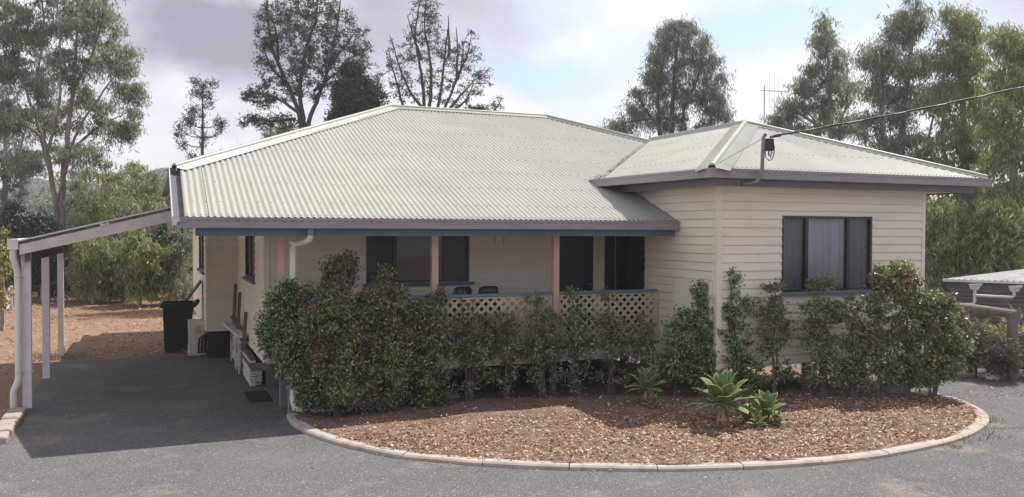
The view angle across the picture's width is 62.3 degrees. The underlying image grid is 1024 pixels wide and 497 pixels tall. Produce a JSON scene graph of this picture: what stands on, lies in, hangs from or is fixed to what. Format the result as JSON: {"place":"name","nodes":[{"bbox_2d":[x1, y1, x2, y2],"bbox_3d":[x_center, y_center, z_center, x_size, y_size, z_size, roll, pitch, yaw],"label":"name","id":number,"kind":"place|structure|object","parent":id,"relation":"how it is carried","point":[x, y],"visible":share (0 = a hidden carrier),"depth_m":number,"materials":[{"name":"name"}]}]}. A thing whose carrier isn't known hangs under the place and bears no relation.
{"place":"outdoors","nodes":[
{"label":"outdoors","id":0,"kind":"place"},
{"bbox_2d":[13,292,192,303],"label":"dry grass","id":1,"kind":"structure","parent":0,"point":[76,296],"depth_m":35.57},
{"bbox_2d":[0,289,941,418],"bbox_3d":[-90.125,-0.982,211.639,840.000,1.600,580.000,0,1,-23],"label":"ground","id":2,"kind":"structure","parent":0,"point":[76,343],"depth_m":22.46,"materials":[{"name":"soil"}]},
{"bbox_2d":[0,431,9,443],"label":"edging stone","id":3,"kind":"object","parent":2,"relation":"on","point":[4,437],"visible":0.82,"depth_m":11.84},
{"bbox_2d":[0,224,13,330],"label":"flowering shrub","id":4,"kind":"object","parent":2,"relation":"on","point":[4,269],"visible":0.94,"depth_m":24.84,"materials":[{"name":"green plant"}]},
{"bbox_2d":[0,424,13,435],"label":"edging stone","id":5,"kind":"object","parent":2,"relation":"on","point":[7,427],"visible":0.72,"depth_m":12.32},
{"bbox_2d":[0,209,14,294],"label":"leafy tree","id":6,"kind":"object","parent":2,"relation":"on","point":[9,236],"visible":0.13,"depth_m":32.96,"materials":[{"name":"green plant"}]},
{"bbox_2d":[5,285,12,313],"bbox_3d":[-17.213,1.885,28.202,0.126,0.920,7.668,0,1,-22],"label":"timber fence","id":7,"kind":"object","parent":2,"relation":"on","point":[10,299],"visible":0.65,"depth_m":31.12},
{"bbox_2d":[0,418,19,429],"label":"edging stone","id":8,"kind":"object","parent":2,"relation":"on","point":[16,422],"visible":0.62,"depth_m":12.77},
{"bbox_2d":[1,412,22,421],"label":"edging stone","id":9,"kind":"object","parent":2,"relation":"on","point":[14,415],"visible":0.58,"depth_m":13.14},
{"bbox_2d":[6,407,26,416],"bbox_3d":[-7.976,2.664,13.629,0.260,0.142,0.420,0,1,-24],"label":"edging stone","id":10,"kind":"object","parent":2,"relation":"on","point":[21,409],"visible":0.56,"depth_m":13.64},
{"bbox_2d":[0,199,39,299],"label":"leafy tree","id":11,"kind":"object","parent":2,"relation":"on","point":[14,231],"visible":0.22,"depth_m":35.59,"materials":[{"name":"green plant"}]},
{"bbox_2d":[0,86,42,220],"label":"gum tree","id":12,"kind":"object","parent":2,"relation":"on","point":[5,190],"visible":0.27,"depth_m":43.92,"materials":[{"name":"green plant"}]},
{"bbox_2d":[29,204,54,285],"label":"gum sapling","id":13,"kind":"object","parent":2,"relation":"on","point":[45,210],"visible":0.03,"depth_m":44.62,"materials":[{"name":"green plant"}]},
{"bbox_2d":[8,212,78,301],"bbox_3d":[-19.415,0.402,34.964,3.383,3.853,2.383,1,1,27],"label":"leafy tree","id":14,"kind":"object","parent":2,"relation":"on","point":[42,226],"visible":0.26,"depth_m":34.78,"materials":[{"name":"green plant"}]},
{"bbox_2d":[31,190,89,294],"bbox_3d":[-20.149,-0.157,38.050,3.456,5.072,2.556,1,1,20],"label":"gum sapling","id":15,"kind":"object","parent":2,"relation":"on","point":[71,244],"visible":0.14,"depth_m":37.92,"materials":[{"name":"green plant"}]},
{"bbox_2d":[53,170,98,283],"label":"gum sapling","id":16,"kind":"object","parent":2,"relation":"on","point":[71,177],"visible":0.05,"depth_m":42.79,"materials":[{"name":"green plant"}]},
{"bbox_2d":[0,0,152,297],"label":"gum tree","id":17,"kind":"object","parent":2,"relation":"on","point":[90,18],"visible":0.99,"depth_m":36.85,"materials":[{"name":"green plant"}]},
{"bbox_2d":[51,178,102,291],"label":"gum sapling","id":18,"kind":"object","parent":2,"relation":"on","point":[75,185],"visible":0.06,"depth_m":40.89,"materials":[{"name":"green plant"}]},
{"bbox_2d":[65,222,120,303],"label":"gum sapling","id":19,"kind":"object","parent":2,"relation":"on","point":[91,256],"visible":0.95,"depth_m":33.62,"materials":[{"name":"green plant"}]},
{"bbox_2d":[0,166,192,266],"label":"woodland","id":20,"kind":"object","parent":2,"relation":"on","point":[47,198],"visible":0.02,"depth_m":48.32,"materials":[{"name":"green plant"}]},
{"bbox_2d":[63,158,147,299],"bbox_3d":[-17.285,-0.759,35.978,3.374,6.304,3.678,0,1,-23],"label":"gum sapling","id":21,"kind":"object","parent":2,"relation":"on","point":[100,204],"visible":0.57,"depth_m":35.80,"materials":[{"name":"green plant"}]},
{"bbox_2d":[3,346,207,361],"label":"dry grass","id":22,"kind":"structure","parent":2,"relation":"on","point":[53,355],"depth_m":19.69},
{"bbox_2d":[93,165,131,238],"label":"gum sapling","id":23,"kind":"object","parent":2,"relation":"on","point":[107,189],"visible":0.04,"depth_m":41.72,"materials":[{"name":"green plant"}]},
{"bbox_2d":[92,237,145,301],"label":"gum sapling","id":24,"kind":"object","parent":2,"relation":"on","point":[120,292],"visible":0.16,"depth_m":34.45,"materials":[{"name":"green plant"}]},
{"bbox_2d":[113,159,164,239],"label":"gum sapling","id":25,"kind":"object","parent":2,"relation":"on","point":[136,177],"visible":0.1,"depth_m":40.65,"materials":[{"name":"green plant"}]},
{"bbox_2d":[108,227,171,306],"bbox_3d":[-14.456,0.620,32.962,2.381,3.357,2.927,0,1,-23],"label":"gum sapling","id":26,"kind":"object","parent":2,"relation":"on","point":[138,250],"visible":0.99,"depth_m":32.66,"materials":[{"name":"green plant"}]},
{"bbox_2d":[117,164,168,289],"bbox_3d":[-16.759,-0.846,38.855,2.736,6.137,3.897,0,1,-23],"label":"gum sapling","id":27,"kind":"object","parent":2,"relation":"on","point":[153,202],"visible":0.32,"depth_m":38.83,"materials":[{"name":"green plant"}]},
{"bbox_2d":[143,202,192,300],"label":"gum sapling","id":28,"kind":"object","parent":2,"relation":"on","point":[176,243],"visible":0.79,"depth_m":33.52,"materials":[{"name":"green plant"}]},
{"bbox_2d":[165,252,192,297],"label":"gum sapling","id":29,"kind":"object","parent":2,"relation":"on","point":[189,264],"visible":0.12,"depth_m":36.45,"materials":[{"name":"green plant"}]},
{"bbox_2d":[160,280,201,351],"bbox_3d":[-8.152,1.661,20.864,0.950,1.740,0.680,0,1,-23],"label":"wheelie bin","id":30,"kind":"object","parent":2,"relation":"on","point":[177,315],"visible":0.91,"depth_m":20.59,"materials":[{"name":"black plastic"}]},
{"bbox_2d":[187,319,207,355],"bbox_3d":[-7.390,2.133,20.426,0.824,0.820,0.722,0,1,-23],"label":"air conditioner","id":31,"kind":"object","parent":2,"relation":"on","point":[197,336],"visible":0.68,"depth_m":20.11,"materials":[{"name":"white plastic"}]},
{"bbox_2d":[169,73,240,158],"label":"pine tree","id":32,"kind":"object","parent":2,"relation":"on","point":[201,91],"visible":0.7,"depth_m":45.94,"materials":[{"name":"green plant"}]},
{"bbox_2d":[260,125,294,138],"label":"bare tree","id":33,"kind":"object","parent":2,"relation":"on","point":[272,132],"visible":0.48,"depth_m":39.74,"materials":[{"name":"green plant"}]},
{"bbox_2d":[234,0,385,133],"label":"tree","id":34,"kind":"object","parent":2,"relation":"on","point":[331,58],"visible":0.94,"depth_m":33.88,"materials":[{"name":"green plant"}]},
{"bbox_2d":[323,55,394,121],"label":"cypress tree","id":35,"kind":"object","parent":2,"relation":"on","point":[353,89],"visible":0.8,"depth_m":32.66,"materials":[{"name":"green plant"}]},
{"bbox_2d":[382,0,494,107],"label":"bare tree","id":36,"kind":"object","parent":2,"relation":"on","point":[427,16],"visible":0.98,"depth_m":35.96,"materials":[{"name":"brown plant"}]},
{"bbox_2d":[464,95,504,110],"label":"bare tree","id":37,"kind":"object","parent":2,"relation":"on","point":[494,106],"visible":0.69,"depth_m":35.92,"materials":[{"name":"grey plant"}]},
{"bbox_2d":[161,104,991,412],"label":"house","id":38,"kind":"structure","parent":2,"relation":"on","point":[513,206],"depth_m":15.85,"materials":[{"name":"beige paint"}]},
{"bbox_2d":[197,236,204,274],"bbox_3d":[-7.858,-0.041,21.456,0.130,1.280,2.530,0,1,-23],"label":"window","id":39,"kind":"structure","parent":38,"relation":"in","point":[201,238],"depth_m":22.05,"materials":[{"name":"black glass"}]},
{"bbox_2d":[242,236,255,283],"bbox_3d":[-5.357,0.045,17.332,0.130,1.260,1.980,0,1,-23],"label":"window","id":40,"kind":"structure","parent":38,"relation":"in","point":[249,276],"depth_m":17.30,"materials":[{"name":"black glass"}]},
{"bbox_2d":[363,236,474,286],"bbox_3d":[-1.768,0.081,16.201,2.180,1.260,0.185,0,1,-23],"label":"window","id":41,"kind":"structure","parent":38,"relation":"in","point":[411,254],"depth_m":16.27,"materials":[{"name":"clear glass"}]},
{"bbox_2d":[448,286,472,335],"bbox_3d":[-1.048,1.247,15.672,0.610,1.124,0.678,-1,1,-32],"label":"plastic chair","id":42,"kind":"object","parent":38,"relation":"on","point":[468,289],"visible":0.14,"depth_m":15.40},
{"bbox_2d":[467,286,499,336],"bbox_3d":[-0.517,1.244,15.897,0.610,1.124,0.678,0,1,-17],"label":"plastic chair","id":43,"kind":"object","parent":38,"relation":"on","point":[487,289],"visible":0.23,"depth_m":15.61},
{"bbox_2d":[559,236,592,330],"bbox_3d":[1.299,0.594,17.504,0.860,2.320,0.102,0,1,-23],"label":"door","id":44,"kind":"structure","parent":38,"relation":"in","point":[575,252],"depth_m":17.51,"materials":[{"name":"metal"}]},
{"bbox_2d":[616,236,644,335],"bbox_3d":[2.563,0.350,17.396,0.360,2.820,1.740,0,1,-23],"label":"sliding door","id":45,"kind":"structure","parent":38,"relation":"in","point":[634,246],"depth_m":17.69,"materials":[{"name":"black glass"}]},
{"bbox_2d":[742,133,781,185],"bbox_3d":[4.235,-1.512,14.300,0.656,0.896,0.210,0,1,0],"label":"service bracket","id":46,"kind":"object","parent":38,"relation":"attached to","point":[767,144],"visible":1,"depth_m":14.25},
{"bbox_2d":[782,86,1023,134],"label":"power line","id":47,"kind":"object","parent":46,"relation":"attached to","point":[792,132],"visible":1,"depth_m":14.66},
{"bbox_2d":[760,77,788,123],"bbox_3d":[6.195,-3.336,19.899,0.048,1.513,1.400,1,2,44],"label":"tv antenna","id":48,"kind":"object","parent":38,"relation":"attached to","point":[769,90],"visible":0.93,"depth_m":19.70,"materials":[{"name":"metal"}]},
{"bbox_2d":[779,216,871,295],"bbox_3d":[5.829,0.126,15.666,2.280,1.445,0.186,0,1,-23],"label":"window","id":49,"kind":"structure","parent":38,"relation":"in","point":[826,243],"depth_m":15.73,"materials":[{"name":"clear glass"}]},
{"bbox_2d":[293,379,977,464],"bbox_3d":[2.387,2.663,13.655,10.948,0.162,6.261,0,1,-23],"label":"garden bed","id":50,"kind":"object","parent":2,"relation":"on","point":[493,396],"visible":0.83,"depth_m":12.96,"materials":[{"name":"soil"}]},
{"bbox_2d":[252,275,334,414],"bbox_3d":[-3.426,1.577,13.460,1.368,2.295,1.004,0,1,-23],"label":"hedge shrub","id":51,"kind":"object","parent":50,"relation":"on","point":[273,337],"visible":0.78,"depth_m":13.25,"materials":[{"name":"green plant"}]},
{"bbox_2d":[287,248,381,415],"bbox_3d":[-2.869,1.362,13.554,1.474,2.750,1.416,0,1,-23],"label":"hedge shrub","id":52,"kind":"object","parent":50,"relation":"on","point":[329,302],"visible":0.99,"depth_m":13.25,"materials":[{"name":"green plant"}]},
{"bbox_2d":[331,262,423,412],"bbox_3d":[-2.251,1.502,13.759,1.536,2.543,1.168,0,1,-23],"label":"hedge shrub","id":53,"kind":"object","parent":50,"relation":"on","point":[388,363],"visible":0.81,"depth_m":13.65,"materials":[{"name":"green plant"}]},
{"bbox_2d":[394,284,460,407],"bbox_3d":[-1.423,1.672,14.225,1.218,2.114,1.007,0,1,-23],"label":"hedge shrub","id":54,"kind":"object","parent":50,"relation":"on","point":[430,318],"visible":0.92,"depth_m":14.13,"materials":[{"name":"green plant"}]},
{"bbox_2d":[441,288,501,400],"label":"hedge shrub","id":55,"kind":"object","parent":50,"relation":"on","point":[474,343],"visible":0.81,"depth_m":14.57,"materials":[{"name":"green plant"}]},
{"bbox_2d":[483,308,532,398],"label":"hedge shrub","id":56,"kind":"object","parent":50,"relation":"on","point":[512,337],"visible":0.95,"depth_m":14.74,"materials":[{"name":"green plant"}]},
{"bbox_2d":[520,290,567,397],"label":"hedge shrub","id":57,"kind":"object","parent":50,"relation":"on","point":[542,320],"visible":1,"depth_m":14.89,"materials":[{"name":"green plant"}]},
{"bbox_2d":[550,285,600,396],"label":"hedge shrub","id":58,"kind":"object","parent":50,"relation":"on","point":[575,331],"visible":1,"depth_m":14.89,"materials":[{"name":"green plant"}]},
{"bbox_2d":[589,287,636,395],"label":"hedge shrub","id":59,"kind":"object","parent":50,"relation":"on","point":[613,327],"visible":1,"depth_m":15.02,"materials":[{"name":"green plant"}]},
{"bbox_2d":[621,310,664,394],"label":"hedge shrub","id":60,"kind":"object","parent":50,"relation":"on","point":[641,343],"visible":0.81,"depth_m":15.09,"materials":[{"name":"green plant"}]},
{"bbox_2d":[626,366,666,400],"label":"agave","id":61,"kind":"object","parent":50,"relation":"on","point":[648,376],"visible":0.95,"depth_m":14.05,"materials":[{"name":"green plant"}]},
{"bbox_2d":[643,392,662,407],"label":"agave","id":62,"kind":"object","parent":50,"relation":"on","point":[652,399],"visible":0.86,"depth_m":13.71,"materials":[{"name":"green plant"}]},
{"bbox_2d":[647,304,704,396],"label":"hedge shrub","id":63,"kind":"object","parent":50,"relation":"on","point":[671,358],"visible":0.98,"depth_m":14.64,"materials":[{"name":"green plant"}]},
{"bbox_2d":[671,278,721,396],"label":"hedge shrub","id":64,"kind":"object","parent":50,"relation":"on","point":[705,369],"visible":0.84,"depth_m":14.69,"materials":[{"name":"green plant"}]},
{"bbox_2d":[685,369,761,424],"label":"agave","id":65,"kind":"object","parent":50,"relation":"on","point":[723,389],"visible":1,"depth_m":12.73,"materials":[{"name":"green plant"}]},
{"bbox_2d":[680,413,771,434],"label":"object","id":66,"kind":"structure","parent":50,"relation":"on","point":[739,422],"depth_m":12.74,"materials":[{"name":"plant"}]},
{"bbox_2d":[704,267,766,395],"bbox_3d":[3.873,1.479,14.740,1.070,2.357,0.743,0,1,-23],"label":"hedge shrub","id":67,"kind":"object","parent":50,"relation":"on","point":[737,352],"visible":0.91,"depth_m":14.68,"materials":[{"name":"green plant"}]},
{"bbox_2d":[731,403,753,421],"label":"agave","id":68,"kind":"object","parent":50,"relation":"on","point":[749,408],"visible":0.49,"depth_m":12.88,"materials":[{"name":"green plant"}]},
{"bbox_2d":[738,382,757,396],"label":"agave","id":69,"kind":"object","parent":50,"relation":"on","point":[748,392],"visible":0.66,"depth_m":14.62,"materials":[{"name":"green plant"}]},
{"bbox_2d":[745,408,767,426],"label":"agave","id":70,"kind":"object","parent":50,"relation":"on","point":[757,420],"visible":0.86,"depth_m":12.64,"materials":[{"name":"green plant"}]},
{"bbox_2d":[743,390,784,422],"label":"agave","id":71,"kind":"object","parent":50,"relation":"on","point":[767,402],"visible":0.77,"depth_m":12.95,"materials":[{"name":"green plant"}]},
{"bbox_2d":[741,276,805,396],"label":"hedge shrub","id":72,"kind":"object","parent":50,"relation":"on","point":[772,340],"visible":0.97,"depth_m":14.74,"materials":[{"name":"green plant"}]},
{"bbox_2d":[767,410,785,425],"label":"agave","id":73,"kind":"object","parent":50,"relation":"on","point":[777,421],"visible":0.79,"depth_m":12.79,"materials":[{"name":"green plant"}]},
{"bbox_2d":[795,271,855,398],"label":"hedge shrub","id":74,"kind":"object","parent":50,"relation":"on","point":[822,308],"visible":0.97,"depth_m":14.74,"materials":[{"name":"green plant"}]},
{"bbox_2d":[819,292,885,399],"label":"hedge shrub","id":75,"kind":"object","parent":50,"relation":"on","point":[858,361],"visible":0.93,"depth_m":14.72,"materials":[{"name":"green plant"}]},
{"bbox_2d":[850,261,908,399],"bbox_3d":[6.406,1.460,14.777,1.068,2.516,0.762,0,1,-23],"label":"hedge shrub","id":76,"kind":"object","parent":50,"relation":"on","point":[879,279],"visible":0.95,"depth_m":14.68,"materials":[{"name":"green plant"}]},
{"bbox_2d":[881,257,940,397],"bbox_3d":[6.996,1.428,14.934,1.179,2.600,0.862,0,1,-2],"label":"hedge shrub","id":77,"kind":"object","parent":50,"relation":"on","point":[912,356],"visible":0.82,"depth_m":14.81,"materials":[{"name":"green plant"}]},
{"bbox_2d":[908,286,979,398],"bbox_3d":[7.613,1.683,14.958,1.310,2.116,1.030,0,1,-23],"label":"hedge shrub","id":78,"kind":"object","parent":50,"relation":"on","point":[953,345],"visible":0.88,"depth_m":14.81,"materials":[{"name":"green plant"}]},
{"bbox_2d":[597,13,736,138],"bbox_3d":[6.847,-3.319,38.263,6.577,14.532,3.095,0,1,4],"label":"gum tree","id":79,"kind":"object","parent":2,"relation":"on","point":[657,82],"visible":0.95,"depth_m":37.77,"materials":[{"name":"green plant"}]},
{"bbox_2d":[758,6,870,141],"bbox_3d":[12.297,-2.911,34.017,4.538,13.725,2.856,0,1,-23],"label":"gum tree","id":80,"kind":"object","parent":2,"relation":"on","point":[825,41],"visible":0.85,"depth_m":33.83,"materials":[{"name":"green plant"}]},
{"bbox_2d":[840,0,956,229],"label":"gum tree","id":81,"kind":"object","parent":2,"relation":"on","point":[910,28],"visible":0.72,"depth_m":29.82,"materials":[{"name":"green plant"}]},
{"bbox_2d":[924,197,985,294],"bbox_3d":[13.401,0.819,25.951,2.661,4.831,3.010,1,1,24],"label":"gum sapling","id":82,"kind":"object","parent":2,"relation":"on","point":[945,239],"visible":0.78,"depth_m":25.56,"materials":[{"name":"green plant"}]},
{"bbox_2d":[911,0,1002,227],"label":"gum tree","id":83,"kind":"object","parent":2,"relation":"on","point":[961,66],"visible":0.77,"depth_m":28.77,"materials":[{"name":"green plant"}]},
{"bbox_2d":[924,303,1020,379],"bbox_3d":[9.989,2.140,18.597,0.230,1.876,2.884,0,1,-10],"label":"rail fence","id":84,"kind":"object","parent":2,"relation":"on","point":[1012,316],"visible":0.46,"depth_m":17.44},
{"bbox_2d":[943,269,1023,364],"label":"shed","id":85,"kind":"structure","parent":2,"relation":"on","point":[998,289],"depth_m":20.55,"materials":[{"name":"metal"}]},
{"bbox_2d":[954,193,1023,274],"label":"gum sapling","id":86,"kind":"object","parent":2,"relation":"on","point":[998,225],"visible":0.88,"depth_m":24.53,"materials":[{"name":"green plant"}]},
{"bbox_2d":[969,19,1023,217],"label":"gum tree","id":87,"kind":"object","parent":2,"relation":"on","point":[1008,147],"visible":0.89,"depth_m":26.77,"materials":[{"name":"green plant"}]},
{"bbox_2d":[0,168,982,228],"bbox_3d":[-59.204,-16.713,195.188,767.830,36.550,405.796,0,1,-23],"label":"hill","id":88,"kind":"structure","parent":0,"point":[36,190],"depth_m":259.93,"materials":[{"name":"plant"}]},
{"bbox_2d":[0,354,1023,496],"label":"driveway","id":89,"kind":"structure","parent":0,"point":[189,419],"depth_m":10.96,"materials":[{"name":"asphalt"}]},
{"bbox_2d":[7,206,171,407],"bbox_3d":[-8.271,0.920,17.247,2.615,3.474,6.330,0,1,-23],"label":"carport","id":90,"kind":"object","parent":89,"relation":"on","point":[44,247],"visible":0.88,"depth_m":14.21,"materials":[{"name":"metal"}]},
{"bbox_2d":[230,332,237,367],"bbox_3d":[-6.183,2.181,18.838,0.060,0.800,1.210,0,1,-23],"label":"picket frame","id":91,"kind":"object","parent":89,"relation":"on","point":[232,349],"visible":0.68,"depth_m":19.20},
{"bbox_2d":[223,323,246,337],"bbox_3d":[-6.041,1.770,18.422,0.170,0.100,2.156,0,1,-27],"label":"timber plank","id":92,"kind":"object","parent":91,"relation":"on","point":[230,327],"visible":0.93,"depth_m":18.17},
{"bbox_2d":[230,315,248,341],"bbox_3d":[-5.939,1.730,18.437,0.120,0.369,1.911,0,1,-26],"label":"timber plank","id":93,"kind":"object","parent":92,"relation":"on","point":[234,321],"visible":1,"depth_m":18.59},
{"bbox_2d":[232,284,236,358],"bbox_3d":[-6.437,1.689,19.594,0.160,1.754,0.070,0,1,-23],"label":"leaning post","id":94,"kind":"object","parent":89,"relation":"on","point":[234,298],"visible":0.57,"depth_m":19.57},
{"bbox_2d":[235,336,240,373],"bbox_3d":[-5.782,2.202,17.895,0.060,0.800,0.660,0,1,-23],"label":"picket frame","id":95,"kind":"object","parent":89,"relation":"on","point":[238,351],"visible":0.93,"depth_m":17.60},
{"bbox_2d":[234,292,241,365],"bbox_3d":[-6.046,1.774,18.676,0.160,1.624,0.070,0,1,-23],"label":"leaning post","id":96,"kind":"object","parent":89,"relation":"on","point":[238,307],"visible":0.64,"depth_m":18.66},
{"bbox_2d":[240,312,247,374],"bbox_3d":[-5.537,1.961,17.483,0.160,1.306,0.070,0,1,-23],"label":"leaning post","id":97,"kind":"object","parent":89,"relation":"on","point":[244,336],"visible":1,"depth_m":17.46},
{"bbox_2d":[244,390,272,402],"bbox_3d":[-4.543,2.647,15.183,0.410,0.022,0.980,0,1,-23],"label":"door mat","id":98,"kind":"object","parent":89,"relation":"on","point":[259,396],"depth_m":15.11,"materials":[{"name":"rubber"}]},
{"bbox_2d":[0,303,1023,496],"bbox_3d":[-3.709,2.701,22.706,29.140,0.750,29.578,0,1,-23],"label":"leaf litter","id":99,"kind":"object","parent":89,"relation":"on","point":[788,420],"visible":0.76,"depth_m":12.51,"materials":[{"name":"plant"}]},
{"bbox_2d":[286,394,988,471],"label":"kerb","id":100,"kind":"structure","parent":89,"relation":"on","point":[304,427],"depth_m":10.93,"materials":[{"name":"concrete"}]},
{"bbox_2d":[911,391,939,395],"bbox_3d":[7.475,2.649,15.364,0.662,0.090,0.380,0,1,-23],"label":"stone","id":101,"kind":"object","parent":89,"relation":"on","point":[925,393],"visible":0.43,"depth_m":15.27,"materials":[{"name":"stone"}]},
{"bbox_2d":[934,316,990,372],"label":"palm","id":102,"kind":"object","parent":89,"relation":"on","point":[969,369],"visible":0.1,"depth_m":18.18,"materials":[{"name":"green plant"}]},
{"bbox_2d":[942,416,1014,451],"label":"fallen leaves","id":103,"kind":"object","parent":89,"relation":"on","point":[952,444],"visible":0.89,"depth_m":12.26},
{"bbox_2d":[939,308,1023,371],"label":"palm","id":104,"kind":"object","parent":89,"relation":"on","point":[992,330],"visible":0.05,"depth_m":18.52,"materials":[{"name":"green plant"}]},
{"bbox_2d":[962,321,1003,376],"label":"scrub bush","id":105,"kind":"object","parent":89,"relation":"on","point":[983,338],"visible":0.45,"depth_m":17.33,"materials":[{"name":"green plant"}]},
{"bbox_2d":[975,333,1023,381],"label":"scrub bush","id":106,"kind":"object","parent":89,"relation":"on","point":[997,356],"visible":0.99,"depth_m":16.88,"materials":[{"name":"green plant"}]},
{"bbox_2d":[1003,330,1023,372],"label":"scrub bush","id":107,"kind":"object","parent":89,"relation":"on","point":[1021,337],"visible":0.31,"depth_m":17.45,"materials":[{"name":"green plant"}]},
{"bbox_2d":[0,0,1023,200],"label":"sky","id":108,"kind":"structure","parent":0,"point":[574,60],"materials":[{"name":"white"}]},
{"bbox_2d":[981,301,1023,341],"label":"palm","id":109,"kind":"object","parent":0,"point":[1021,329],"visible":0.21,"depth_m":18.41,"materials":[{"name":"green plant"}]},
{"bbox_3d":[-5.239,2.201,16.844,0.110,0.034,1.500,0,1,-23],"label":"board","id":110,"kind":"object","parent":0,"visible":0},
{"bbox_2d":[242,352,255,362],"bbox_3d":[-5.252,2.156,16.886,0.110,0.034,1.500,0,1,-23],"label":"board","id":111,"kind":"object","parent":110,"relation":"on","point":[250,361],"visible":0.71,"depth_m":16.35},
{"bbox_2d":[244,348,255,359],"bbox_3d":[-5.259,2.111,16.945,0.110,0.034,1.500,0,1,-22],"label":"board","id":112,"kind":"object","parent":111,"relation":"on","point":[249,354],"visible":1,"depth_m":16.76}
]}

